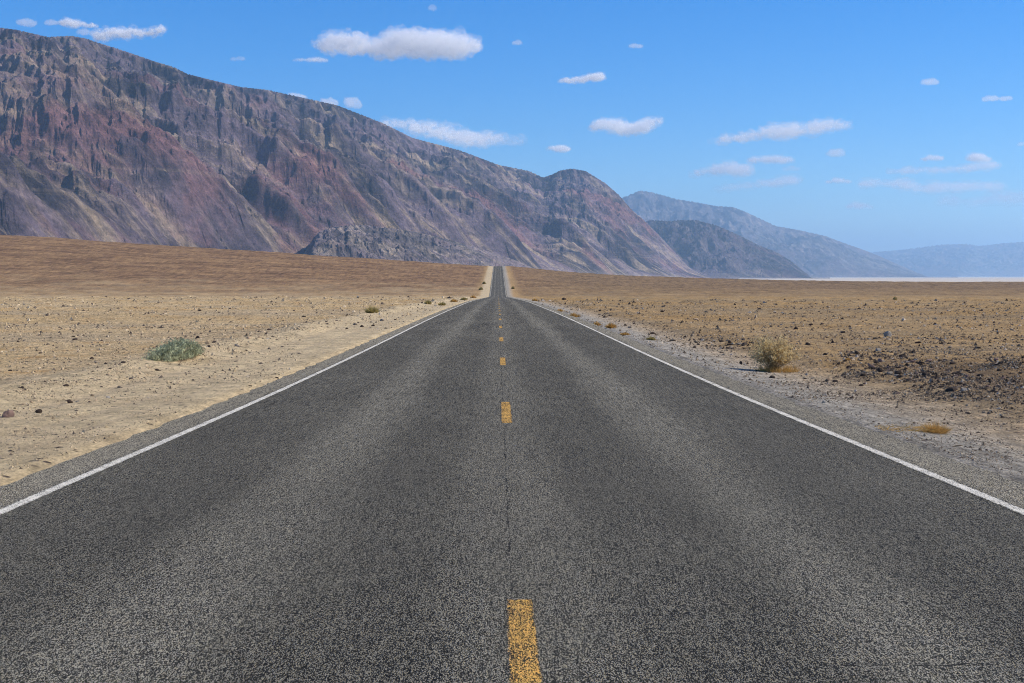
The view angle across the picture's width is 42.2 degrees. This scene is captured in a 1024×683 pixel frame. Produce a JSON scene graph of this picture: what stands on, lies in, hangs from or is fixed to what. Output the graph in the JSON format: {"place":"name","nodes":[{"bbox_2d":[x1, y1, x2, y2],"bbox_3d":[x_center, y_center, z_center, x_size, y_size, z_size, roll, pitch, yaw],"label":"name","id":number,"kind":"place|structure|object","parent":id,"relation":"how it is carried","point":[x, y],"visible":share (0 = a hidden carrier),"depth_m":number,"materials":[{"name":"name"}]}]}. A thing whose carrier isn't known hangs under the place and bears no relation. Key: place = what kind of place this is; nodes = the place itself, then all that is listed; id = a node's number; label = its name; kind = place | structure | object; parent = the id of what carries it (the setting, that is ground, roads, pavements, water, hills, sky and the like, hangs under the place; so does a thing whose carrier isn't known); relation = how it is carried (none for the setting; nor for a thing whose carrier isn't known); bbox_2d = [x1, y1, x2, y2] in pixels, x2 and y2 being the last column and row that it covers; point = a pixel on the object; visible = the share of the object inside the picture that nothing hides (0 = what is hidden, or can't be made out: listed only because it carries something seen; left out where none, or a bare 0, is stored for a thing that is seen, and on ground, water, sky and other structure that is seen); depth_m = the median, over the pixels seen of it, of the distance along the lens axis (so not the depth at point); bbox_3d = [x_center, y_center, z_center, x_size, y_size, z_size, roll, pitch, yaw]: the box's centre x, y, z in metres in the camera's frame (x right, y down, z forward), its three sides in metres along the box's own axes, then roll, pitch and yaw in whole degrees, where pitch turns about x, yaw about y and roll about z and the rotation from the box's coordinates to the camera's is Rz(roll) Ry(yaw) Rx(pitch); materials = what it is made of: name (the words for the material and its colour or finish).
{"place":"outdoors","nodes":[
{"label":"outdoors","id":0,"kind":"place"},
{"bbox_2d":[0,28,738,278],"bbox_3d":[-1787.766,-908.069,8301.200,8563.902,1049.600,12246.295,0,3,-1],"label":"mountain range","id":1,"kind":"structure","parent":0,"point":[101,142],"depth_m":4648.11,"materials":[{"name":"stone"}]},
{"bbox_2d":[0,266,1023,682],"bbox_3d":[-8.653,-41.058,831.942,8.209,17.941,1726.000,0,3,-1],"label":"road","id":2,"kind":"structure","parent":0,"point":[408,506],"depth_m":8.21,"materials":[{"name":"grey asphalt"}]},
{"bbox_2d":[0,269,493,514],"bbox_3d":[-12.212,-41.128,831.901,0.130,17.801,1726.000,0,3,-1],"label":"edge line","id":3,"kind":"object","parent":2,"relation":"on","point":[35,496],"visible":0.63,"depth_m":13.05,"materials":[{"name":"paint"}]},
{"bbox_2d":[499,358,505,364],"bbox_3d":[-0.205,0.434,29.331,0.145,0.027,3.050,0,3,-1],"label":"dash","id":4,"kind":"object","parent":2,"relation":"on","point":[502,361],"visible":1,"depth_m":29.19,"materials":[{"name":"paint"}]},
{"bbox_2d":[500,402,512,422],"bbox_3d":[-0.077,0.902,17.150,0.143,0.044,3.050,0,3,-1],"label":"dash","id":5,"kind":"object","parent":2,"relation":"on","point":[506,414],"visible":1,"depth_m":16.85,"materials":[{"name":"paint"}]},
{"bbox_2d":[505,600,542,682],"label":"dash","id":6,"kind":"object","parent":2,"relation":"on","point":[523,659],"visible":1,"depth_m":5.65,"materials":[{"name":"paint"}]},
{"bbox_2d":[502,267,1023,515],"bbox_3d":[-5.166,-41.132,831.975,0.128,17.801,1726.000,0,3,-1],"label":"edge line","id":7,"kind":"object","parent":2,"relation":"on","point":[990,498],"visible":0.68,"depth_m":13.04,"materials":[{"name":"paint"}]},
{"bbox_2d":[0,235,1023,485],"bbox_3d":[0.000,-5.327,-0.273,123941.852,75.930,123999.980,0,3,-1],"label":"ground","id":8,"kind":"structure","parent":0,"point":[34,269],"depth_m":67.35,"materials":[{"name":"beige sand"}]},
{"bbox_2d":[2,410,14,417],"bbox_3d":[-6.459,0.936,17.009,0.169,0.110,0.138,-13,17,-8],"label":"rock","id":9,"kind":"object","parent":8,"relation":"on","point":[9,413],"visible":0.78,"depth_m":16.98,"materials":[{"name":"stone"}]},
{"bbox_2d":[141,334,204,362],"bbox_3d":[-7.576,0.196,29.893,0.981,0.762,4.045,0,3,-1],"label":"desert shrub","id":10,"kind":"object","parent":8,"relation":"on","point":[181,349],"visible":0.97,"depth_m":29.18,"materials":[{"name":"green plant"}]},
{"bbox_2d":[363,304,380,312],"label":"desert shrub","id":11,"kind":"object","parent":8,"relation":"on","point":[374,309],"visible":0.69,"depth_m":80.89,"materials":[{"name":"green plant"}]},
{"bbox_2d":[303,225,535,268],"bbox_3d":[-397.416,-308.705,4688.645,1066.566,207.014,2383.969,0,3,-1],"label":"foothill","id":12,"kind":"structure","parent":8,"relation":"on","point":[368,241],"depth_m":4463.67,"materials":[{"name":"stone"}]},
{"bbox_2d":[604,322,616,327],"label":"grass tuft","id":13,"kind":"object","parent":8,"relation":"on","point":[610,325],"visible":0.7,"depth_m":54.28,"materials":[{"name":"plant"}]},
{"bbox_2d":[748,333,802,372],"bbox_3d":[5.564,0.256,28.067,1.224,0.844,1.159,0,3,-1],"label":"dry shrub","id":14,"kind":"object","parent":8,"relation":"on","point":[772,355],"visible":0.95,"depth_m":27.93,"materials":[{"name":"yellow plant"}]},
{"bbox_2d":[689,335,1023,413],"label":"dark rubble","id":15,"kind":"object","parent":8,"relation":"on","point":[930,381],"visible":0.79,"depth_m":26.00,"materials":[{"name":"stone"}]},
{"bbox_2d":[884,331,891,335],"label":"rock","id":16,"kind":"object","parent":8,"relation":"on","point":[887,333],"visible":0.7,"depth_m":48.88,"materials":[{"name":"stone"}]},
{"bbox_2d":[875,422,940,432],"bbox_3d":[4.637,0.999,15.439,0.755,0.083,0.863,0,3,-1],"label":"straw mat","id":17,"kind":"object","parent":8,"relation":"on","point":[916,427],"visible":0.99,"depth_m":15.41,"materials":[{"name":"brown plant"}]},
{"bbox_2d":[915,420,955,434],"bbox_3d":[4.905,0.985,15.429,0.545,0.200,0.520,0,3,-1],"label":"grass tuft","id":18,"kind":"object","parent":8,"relation":"on","point":[942,430],"visible":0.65,"depth_m":15.41,"materials":[{"name":"plant"}]},
{"bbox_2d":[945,387,957,391],"bbox_3d":[7.154,0.784,21.616,0.219,0.084,0.180,-8,16,6],"label":"rock","id":19,"kind":"object","parent":8,"relation":"on","point":[950,389],"visible":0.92,"depth_m":21.58,"materials":[{"name":"stone"}]},
{"bbox_2d":[0,0,1023,252],"label":"sky","id":20,"kind":"structure","parent":0,"point":[872,126],"materials":[{"name":"blue"}]},
{"bbox_2d":[646,220,811,277],"bbox_3d":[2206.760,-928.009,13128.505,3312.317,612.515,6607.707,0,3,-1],"label":"mountain spur","id":21,"kind":"structure","parent":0,"point":[710,250],"depth_m":12174.72,"materials":[{"name":"grey stone"}]},
{"bbox_2d":[622,191,926,276],"bbox_3d":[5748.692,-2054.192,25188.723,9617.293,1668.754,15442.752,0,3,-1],"label":"mountain range","id":22,"kind":"structure","parent":0,"point":[813,255],"depth_m":22971.81,"materials":[{"name":"grey stone"}]},
{"bbox_2d":[739,277,1023,281],"bbox_3d":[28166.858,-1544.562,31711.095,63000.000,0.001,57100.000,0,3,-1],"label":"salt flat","id":23,"kind":"structure","parent":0,"point":[960,279],"depth_m":7401.13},
{"bbox_2d":[870,242,1023,276],"bbox_3d":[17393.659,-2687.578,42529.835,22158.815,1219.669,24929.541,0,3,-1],"label":"mountain range","id":24,"kind":"structure","parent":0,"point":[970,260],"depth_m":38712.72,"materials":[{"name":"grey stone"}]}
]}

